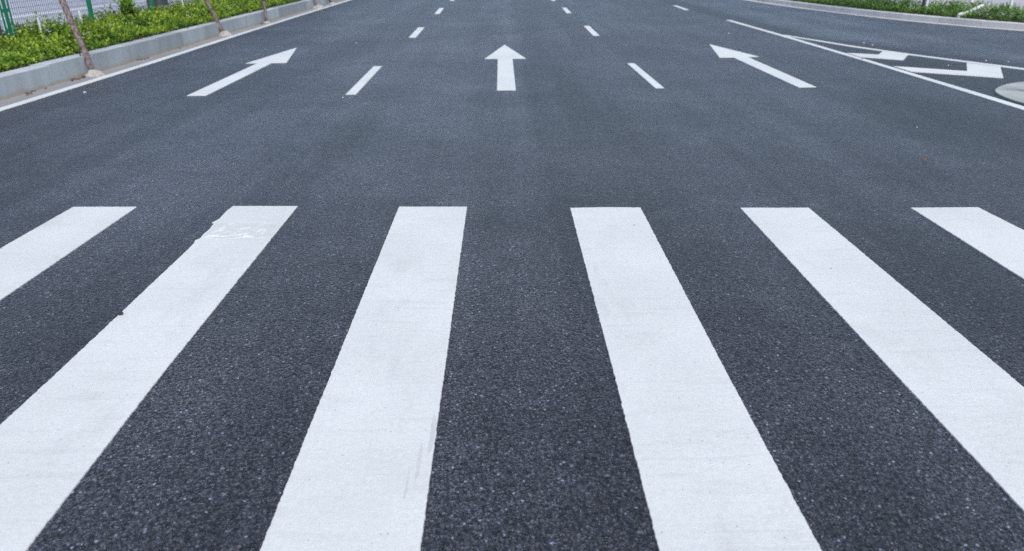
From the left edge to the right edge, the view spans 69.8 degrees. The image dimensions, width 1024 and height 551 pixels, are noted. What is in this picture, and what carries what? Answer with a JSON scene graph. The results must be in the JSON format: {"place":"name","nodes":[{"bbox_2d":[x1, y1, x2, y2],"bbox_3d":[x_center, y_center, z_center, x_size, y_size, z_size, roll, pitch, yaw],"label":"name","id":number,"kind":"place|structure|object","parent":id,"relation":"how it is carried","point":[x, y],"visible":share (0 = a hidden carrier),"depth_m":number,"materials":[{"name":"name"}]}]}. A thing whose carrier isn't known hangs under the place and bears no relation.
{"place":"outdoors","nodes":[
{"label":"outdoors","id":0,"kind":"place"},
{"bbox_2d":[0,0,192,34],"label":"pavement","id":1,"kind":"structure","parent":0,"point":[40,6],"depth_m":20.91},
{"bbox_2d":[1,0,145,18],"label":"path line","id":2,"kind":"object","parent":1,"relation":"on","point":[62,11],"visible":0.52,"depth_m":19.65,"materials":[{"name":"paint"}]},
{"bbox_2d":[9,5,274,68],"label":"soil","id":3,"kind":"structure","parent":0,"point":[152,35],"depth_m":11.85,"materials":[{"name":"brown soil"}]},
{"bbox_2d":[0,0,229,39],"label":"fence","id":4,"kind":"object","parent":3,"relation":"on","point":[6,10],"visible":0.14,"depth_m":11.30,"materials":[{"name":"green paint"}]},
{"bbox_2d":[0,0,300,72],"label":"hedge","id":5,"kind":"object","parent":3,"relation":"on","point":[57,39],"visible":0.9,"depth_m":11.13,"materials":[{"name":"green plant"}]},
{"bbox_2d":[1,0,301,72],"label":"dead leaves","id":6,"kind":"object","parent":3,"relation":"on","point":[125,42],"visible":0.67,"depth_m":11.08,"materials":[{"name":"brown plant"}]},
{"bbox_2d":[147,0,168,10],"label":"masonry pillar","id":7,"kind":"structure","parent":3,"relation":"on","point":[162,2],"depth_m":14.88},
{"bbox_2d":[0,0,1023,550],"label":"road","id":8,"kind":"structure","parent":0,"point":[690,158],"depth_m":3.98,"materials":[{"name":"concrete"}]},
{"bbox_2d":[0,207,136,300],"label":"crosswalk stripe","id":9,"kind":"object","parent":8,"relation":"on","point":[28,256],"visible":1,"depth_m":3.84,"materials":[{"name":"paint"}]},
{"bbox_2d":[0,206,297,550],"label":"crosswalk stripe","id":10,"kind":"object","parent":8,"relation":"on","point":[59,430],"visible":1,"depth_m":2.60,"materials":[{"name":"paint"}]},
{"bbox_2d":[0,0,345,106],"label":"gutter","id":11,"kind":"object","parent":8,"relation":"on","point":[15,99],"visible":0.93,"depth_m":10.04,"materials":[{"name":"concrete"}]},
{"bbox_2d":[59,0,105,76],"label":"wooden stake","id":12,"kind":"object","parent":11,"relation":"on","point":[93,72],"visible":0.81,"depth_m":9.17,"materials":[{"name":"brown wood"}]},
{"bbox_2d":[25,23,263,94],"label":"gutter litter","id":13,"kind":"object","parent":11,"relation":"on","point":[27,93],"visible":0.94,"depth_m":8.90,"materials":[{"name":"brown plant"}]},
{"bbox_2d":[204,0,232,36],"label":"wooden stake","id":14,"kind":"object","parent":11,"relation":"on","point":[223,33],"visible":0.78,"depth_m":13.67,"materials":[{"name":"brown wood"}]},
{"bbox_2d":[262,0,270,23],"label":"wooden stake","id":15,"kind":"object","parent":11,"relation":"on","point":[265,13],"visible":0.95,"depth_m":16.23,"materials":[{"name":"brown wood"}]},
{"bbox_2d":[313,0,323,7],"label":"wooden stake","id":16,"kind":"object","parent":11,"relation":"on","point":[317,5],"visible":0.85,"depth_m":20.89,"materials":[{"name":"brown wood"}]},
{"bbox_2d":[0,0,349,110],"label":"edge line","id":17,"kind":"object","parent":8,"relation":"on","point":[86,82],"visible":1,"depth_m":9.72,"materials":[{"name":"paint"}]},
{"bbox_2d":[187,48,295,95],"bbox_3d":[-3.431,-2.818,9.917,0.557,0.006,4.463,0,24,0],"label":"lane arrow","id":18,"kind":"object","parent":8,"relation":"on","point":[283,57],"visible":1,"depth_m":9.50,"materials":[{"name":"paint"}]},
{"bbox_2d":[260,206,466,550],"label":"crosswalk stripe","id":19,"kind":"object","parent":8,"relation":"on","point":[359,478],"visible":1,"depth_m":2.40,"materials":[{"name":"paint"}]},
{"bbox_2d":[346,66,381,94],"bbox_3d":[-1.777,-2.389,8.922,0.116,0.006,2.207,-1,24,-2],"label":"lane marking","id":20,"kind":"object","parent":8,"relation":"on","point":[356,88],"visible":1,"depth_m":8.72,"materials":[{"name":"paint"}]},
{"bbox_2d":[409,27,424,37],"bbox_3d":[-1.852,-4.752,14.344,0.138,0.006,2.057,-1,24,-2],"label":"lane marking","id":21,"kind":"object","parent":8,"relation":"on","point":[416,32],"visible":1,"depth_m":14.25,"materials":[{"name":"paint"}]},
{"bbox_2d":[485,45,525,89],"bbox_3d":[-0.092,-2.955,10.210,0.598,0.006,4.523,0,24,0],"label":"lane arrow","id":22,"kind":"object","parent":8,"relation":"on","point":[505,55],"visible":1,"depth_m":9.86,"materials":[{"name":"paint"}]},
{"bbox_2d":[584,26,599,35],"bbox_3d":[1.569,-4.862,14.572,0.124,0.006,2.075,0,24,0],"label":"lane marking","id":23,"kind":"object","parent":8,"relation":"on","point":[591,30],"visible":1,"depth_m":14.35,"materials":[{"name":"paint"}]},
{"bbox_2d":[627,63,663,87],"bbox_3d":[1.649,-2.514,9.188,0.106,0.006,2.065,0,24,0],"label":"lane marking","id":24,"kind":"object","parent":8,"relation":"on","point":[646,76],"visible":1,"depth_m":9.02,"materials":[{"name":"paint"}]},
{"bbox_2d":[570,207,821,550],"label":"crosswalk stripe","id":25,"kind":"object","parent":8,"relation":"on","point":[711,478],"visible":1,"depth_m":2.40,"materials":[{"name":"paint"}]},
{"bbox_2d":[709,44,814,87],"bbox_3d":[3.321,-2.991,10.269,0.601,0.006,4.383,0,24,0],"label":"lane arrow","id":26,"kind":"object","parent":8,"relation":"on","point":[721,52],"visible":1,"depth_m":9.98,"materials":[{"name":"paint"}]},
{"bbox_2d":[726,20,1023,109],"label":"edge line","id":27,"kind":"object","parent":8,"relation":"on","point":[949,85],"visible":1,"depth_m":9.27,"materials":[{"name":"paint"}]},
{"bbox_2d":[847,51,907,59],"bbox_3d":[5.412,-3.283,10.922,0.829,0.006,0.961,14,27,29],"label":"chevron marking","id":28,"kind":"object","parent":8,"relation":"on","point":[891,55],"visible":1,"depth_m":10.81,"materials":[{"name":"paint"}]},
{"bbox_2d":[740,208,1023,511],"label":"crosswalk stripe","id":29,"kind":"object","parent":8,"relation":"on","point":[966,392],"visible":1,"depth_m":2.80,"materials":[{"name":"paint"}]},
{"bbox_2d":[747,0,1023,30],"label":"gutter","id":30,"kind":"object","parent":8,"relation":"on","point":[885,17],"visible":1,"depth_m":17.05,"materials":[{"name":"grey concrete"}]},
{"bbox_2d":[785,35,1023,69],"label":"edge line","id":31,"kind":"object","parent":8,"relation":"on","point":[913,54],"visible":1,"depth_m":10.77,"materials":[{"name":"paint"}]},
{"bbox_2d":[893,63,1002,77],"bbox_3d":[5.700,-2.727,9.644,1.249,0.006,1.332,13,27,27],"label":"chevron marking","id":32,"kind":"object","parent":8,"relation":"on","point":[978,70],"visible":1,"depth_m":9.33,"materials":[{"name":"paint"}]},
{"bbox_2d":[911,207,1023,278],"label":"crosswalk stripe","id":33,"kind":"object","parent":8,"relation":"on","point":[998,240],"visible":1,"depth_m":3.95,"materials":[{"name":"paint"}]},
{"bbox_2d":[995,82,1023,103],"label":"traffic island","id":34,"kind":"structure","parent":8,"relation":"on","point":[1014,92],"depth_m":7.89,"materials":[{"name":"concrete"}]},
{"bbox_2d":[789,0,1023,22],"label":"soil","id":35,"kind":"structure","parent":0,"point":[931,15],"depth_m":16.58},
{"bbox_2d":[790,0,1023,22],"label":"hedge","id":36,"kind":"object","parent":35,"relation":"on","point":[945,9],"visible":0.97,"depth_m":16.68,"materials":[{"name":"green plant"}]},
{"bbox_2d":[957,4,983,17],"bbox_3d":[10.034,-5.778,16.034,0.869,0.250,0.126,-13,26,-26],"label":"white pipe","id":37,"kind":"object","parent":35,"relation":"on","point":[978,7],"visible":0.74,"depth_m":15.99,"materials":[{"name":"plastic"}]},
{"bbox_2d":[862,0,1023,15],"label":"pavement","id":38,"kind":"structure","parent":0,"point":[1020,3],"depth_m":20.96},
{"label":"ground","id":39,"kind":"structure","parent":0,"visible":0},
{"bbox_2d":[0,0,339,100],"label":"kerb","id":40,"kind":"structure","parent":39,"relation":"on","point":[30,78],"depth_m":10.22,"materials":[{"name":"concrete"}]},
{"bbox_2d":[755,0,1023,29],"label":"kerb","id":41,"kind":"structure","parent":39,"relation":"on","point":[969,22],"depth_m":16.69,"materials":[{"name":"grey concrete"}]}
]}

